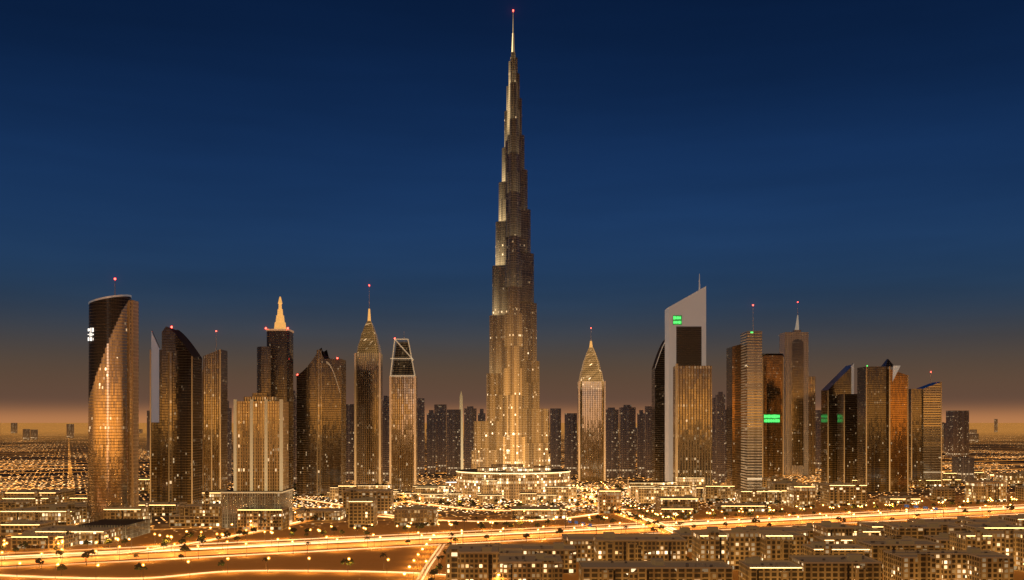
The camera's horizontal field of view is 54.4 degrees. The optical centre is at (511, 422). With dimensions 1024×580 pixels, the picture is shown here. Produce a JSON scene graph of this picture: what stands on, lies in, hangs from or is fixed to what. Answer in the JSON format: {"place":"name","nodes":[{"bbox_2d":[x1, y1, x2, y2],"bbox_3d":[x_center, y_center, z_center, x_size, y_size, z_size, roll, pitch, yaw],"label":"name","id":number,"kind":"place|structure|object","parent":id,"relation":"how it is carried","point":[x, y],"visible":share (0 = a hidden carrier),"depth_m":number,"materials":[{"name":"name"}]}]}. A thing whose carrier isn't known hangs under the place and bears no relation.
{"place":"outdoors","nodes":[
{"label":"outdoors","id":0,"kind":"place"},
{"bbox_2d":[150,326,201,503],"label":"sail tower","id":1,"kind":"structure","parent":0,"point":[176,418],"depth_m":1222.22,"materials":[{"name":"brown glass"}]},
{"bbox_2d":[202,331,227,489],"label":"slim tower","id":2,"kind":"structure","parent":0,"point":[215,422],"depth_m":1487.92,"materials":[{"name":"brown glass"}]},
{"bbox_2d":[257,297,293,498],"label":"crown tower","id":3,"kind":"structure","parent":0,"point":[275,367],"depth_m":1408.62,"materials":[{"name":"brown glass"}]},
{"bbox_2d":[354,285,382,484],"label":"spire tower","id":4,"kind":"structure","parent":0,"point":[368,412],"depth_m":1669.38,"materials":[{"name":"brown metal"}]},
{"bbox_2d":[11,390,997,483],"bbox_3d":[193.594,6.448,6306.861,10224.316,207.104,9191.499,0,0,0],"label":"background buildings","id":5,"kind":"structure","parent":0,"point":[627,439],"depth_m":2058.69,"materials":[{"name":"grey"}]},
{"bbox_2d":[0,423,1023,579],"bbox_3d":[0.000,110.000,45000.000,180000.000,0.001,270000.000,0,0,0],"label":"ground","id":6,"kind":"structure","parent":0,"point":[52,457],"depth_m":1187.32,"materials":[{"name":"brown"}]},
{"bbox_2d":[19,541,28,551],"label":"tree","id":7,"kind":"object","parent":6,"relation":"on","point":[24,544],"visible":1,"depth_m":845.64,"materials":[{"name":"green plant"}]},
{"bbox_2d":[35,558,43,563],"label":"tree","id":8,"kind":"object","parent":6,"relation":"on","point":[39,561],"visible":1,"depth_m":748.07,"materials":[{"name":"green plant"}]},
{"bbox_2d":[55,549,64,558],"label":"tree","id":9,"kind":"object","parent":6,"relation":"on","point":[60,552],"visible":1,"depth_m":801.13,"materials":[{"name":"green plant"}]},
{"bbox_2d":[57,564,66,575],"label":"tree","id":10,"kind":"object","parent":6,"relation":"on","point":[62,567],"visible":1,"depth_m":713.14,"materials":[{"name":"green plant"}]},
{"bbox_2d":[83,551,89,565],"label":"tree","id":11,"kind":"object","parent":6,"relation":"on","point":[87,552],"visible":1,"depth_m":764.30,"materials":[{"name":"green plant"}]},
{"bbox_2d":[83,539,91,544],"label":"tree","id":12,"kind":"object","parent":6,"relation":"on","point":[86,541],"visible":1,"depth_m":866.06,"materials":[{"name":"green plant"}]},
{"bbox_2d":[78,278,149,539],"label":"curved tower","id":13,"kind":"structure","parent":6,"relation":"on","point":[113,428],"depth_m":1066.52,"materials":[{"name":"brown glass"}]},
{"bbox_2d":[134,562,147,576],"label":"tree","id":14,"kind":"object","parent":6,"relation":"on","point":[138,566],"visible":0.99,"depth_m":707.63,"materials":[{"name":"green plant"}]},
{"bbox_2d":[179,544,190,551],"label":"tree","id":15,"kind":"object","parent":6,"relation":"on","point":[183,548],"visible":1,"depth_m":810.27,"materials":[{"name":"green plant"}]},
{"bbox_2d":[185,532,193,537],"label":"tree","id":16,"kind":"object","parent":6,"relation":"on","point":[190,534],"visible":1,"depth_m":921.49,"materials":[{"name":"green plant"}]},
{"bbox_2d":[218,560,224,569],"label":"tree","id":17,"kind":"object","parent":6,"relation":"on","point":[221,563],"visible":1,"depth_m":737.61,"materials":[{"name":"green plant"}]},
{"bbox_2d":[223,530,230,539],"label":"tree","id":18,"kind":"object","parent":6,"relation":"on","point":[226,533],"visible":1,"depth_m":927.62,"materials":[{"name":"green plant"}]},
{"bbox_2d":[221,393,293,527],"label":"building","id":19,"kind":"structure","parent":6,"relation":"on","point":[261,450],"depth_m":1051.04,"materials":[{"name":"grey"}]},
{"bbox_2d":[297,348,345,495],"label":"skyscraper","id":20,"kind":"structure","parent":6,"relation":"on","point":[321,422],"depth_m":1487.92,"materials":[{"name":"brown glass"}]},
{"bbox_2d":[341,557,353,570],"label":"tree","id":21,"kind":"object","parent":6,"relation":"on","point":[348,562],"visible":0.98,"depth_m":736.25,"materials":[{"name":"green plant"}]},
{"bbox_2d":[389,338,416,490],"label":"skyscraper","id":22,"kind":"structure","parent":6,"relation":"on","point":[402,427],"depth_m":1477.22,"materials":[{"name":"grey"}]},
{"bbox_2d":[429,569,437,578],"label":"tree","id":23,"kind":"object","parent":6,"relation":"on","point":[435,571],"visible":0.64,"depth_m":698.97,"materials":[{"name":"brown plant"}]},
{"bbox_2d":[435,563,442,574],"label":"tree","id":24,"kind":"object","parent":6,"relation":"on","point":[440,567],"visible":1,"depth_m":715.83,"materials":[{"name":"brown plant"}]},
{"bbox_2d":[474,10,548,468],"bbox_3d":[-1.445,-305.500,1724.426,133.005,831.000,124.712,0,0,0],"label":"skyscraper","id":25,"kind":"structure","parent":6,"relation":"on","point":[513,428],"depth_m":1736.85,"materials":[{"name":"grey"}]},
{"bbox_2d":[0,471,1023,548],"bbox_3d":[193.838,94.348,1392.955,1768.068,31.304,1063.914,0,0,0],"label":"blocks","id":26,"kind":"structure","parent":6,"relation":"on","point":[41,518],"depth_m":1166.57,"materials":[{"name":"beige"}]},
{"bbox_2d":[327,450,703,503],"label":"tower podium","id":27,"kind":"object","parent":6,"relation":"on","point":[493,482],"visible":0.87,"depth_m":1426.25,"materials":[{"name":"grey"}]},
{"bbox_2d":[523,533,529,541],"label":"tree","id":28,"kind":"object","parent":6,"relation":"on","point":[525,535],"visible":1,"depth_m":916.90,"materials":[{"name":"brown plant"}]},
{"bbox_2d":[555,528,563,533],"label":"tree","id":29,"kind":"object","parent":6,"relation":"on","point":[560,530],"visible":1,"depth_m":949.28,"materials":[{"name":"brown plant"}]},
{"bbox_2d":[578,341,605,480],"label":"spire tower","id":30,"kind":"structure","parent":6,"relation":"on","point":[591,424],"depth_m":1866.67,"materials":[{"name":"beige metal"}]},
{"bbox_2d":[634,514,641,524],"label":"tree","id":31,"kind":"object","parent":6,"relation":"on","point":[636,516],"visible":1,"depth_m":1069.52,"materials":[{"name":"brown plant"}]},
{"bbox_2d":[652,340,664,480],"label":"skyscraper","id":32,"kind":"structure","parent":6,"relation":"on","point":[658,420],"depth_m":1711.11,"materials":[{"name":"black glass"}]},
{"bbox_2d":[665,274,711,484],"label":"frame tower","id":33,"kind":"structure","parent":6,"relation":"on","point":[688,412],"depth_m":1488.81,"materials":[{"name":"grey"}]},
{"bbox_2d":[446,514,1023,579],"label":"apartment buildings","id":34,"kind":"structure","parent":6,"relation":"on","point":[968,548],"depth_m":721.00,"materials":[{"name":"beige"}]},
{"bbox_2d":[726,305,761,492],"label":"skyscraper","id":35,"kind":"structure","parent":6,"relation":"on","point":[744,414],"depth_m":1527.33,"materials":[{"name":"grey"}]},
{"bbox_2d":[751,517,759,524],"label":"tree","id":36,"kind":"object","parent":6,"relation":"on","point":[754,519],"visible":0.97,"depth_m":1043.75,"materials":[{"name":"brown plant"}]},
{"bbox_2d":[762,354,783,477],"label":"skyscraper","id":37,"kind":"structure","parent":6,"relation":"on","point":[772,414],"depth_m":1955.56,"materials":[{"name":"brown glass"}]},
{"bbox_2d":[779,315,814,474],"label":"arch tower","id":38,"kind":"structure","parent":6,"relation":"on","point":[799,420],"depth_m":2074.07,"materials":[{"name":"brown"}]},
{"bbox_2d":[821,363,856,482],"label":"slanted tower","id":39,"kind":"structure","parent":6,"relation":"on","point":[838,429],"depth_m":1779.21,"materials":[{"name":"black glass"}]},
{"bbox_2d":[857,359,907,491],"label":"skyscraper","id":40,"kind":"structure","parent":6,"relation":"on","point":[882,427],"depth_m":1585.49,"materials":[{"name":"brown glass"}]},
{"bbox_2d":[908,371,941,485],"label":"slab tower","id":41,"kind":"structure","parent":6,"relation":"on","point":[924,431],"depth_m":1711.11,"materials":[{"name":"brown glass"}]},
{"bbox_2d":[946,411,973,480],"bbox_3d":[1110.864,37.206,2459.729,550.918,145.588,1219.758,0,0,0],"label":"tower","id":42,"kind":"structure","parent":6,"relation":"on","point":[957,437],"depth_m":3019.61,"materials":[{"name":"grey"}]},
{"bbox_2d":[1006,504,1014,509],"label":"tree","id":43,"kind":"object","parent":6,"relation":"on","point":[1011,507],"visible":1,"depth_m":1197.94,"materials":[{"name":"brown plant"}]},
{"bbox_2d":[0,488,1023,579],"bbox_3d":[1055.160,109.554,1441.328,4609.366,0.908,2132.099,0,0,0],"label":"roads","id":44,"kind":"structure","parent":0,"point":[432,562],"depth_m":918.33,"materials":[{"name":"asphalt"}]},
{"bbox_2d":[649,512,657,521],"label":"tree","id":45,"kind":"object","parent":44,"relation":"on","point":[652,514],"visible":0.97,"depth_m":1099.52,"materials":[{"name":"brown plant"}]},
{"bbox_2d":[565,504,943,533],"bbox_3d":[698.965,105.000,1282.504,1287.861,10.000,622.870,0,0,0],"label":"highway gantries","id":46,"kind":"object","parent":44,"relation":"on","point":[590,525],"visible":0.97,"depth_m":1031.35,"materials":[{"name":"grey metal"}]},
{"bbox_2d":[0,0,1023,422],"label":"sky","id":47,"kind":"structure","parent":0,"point":[853,169],"materials":[{"name":"blue"}]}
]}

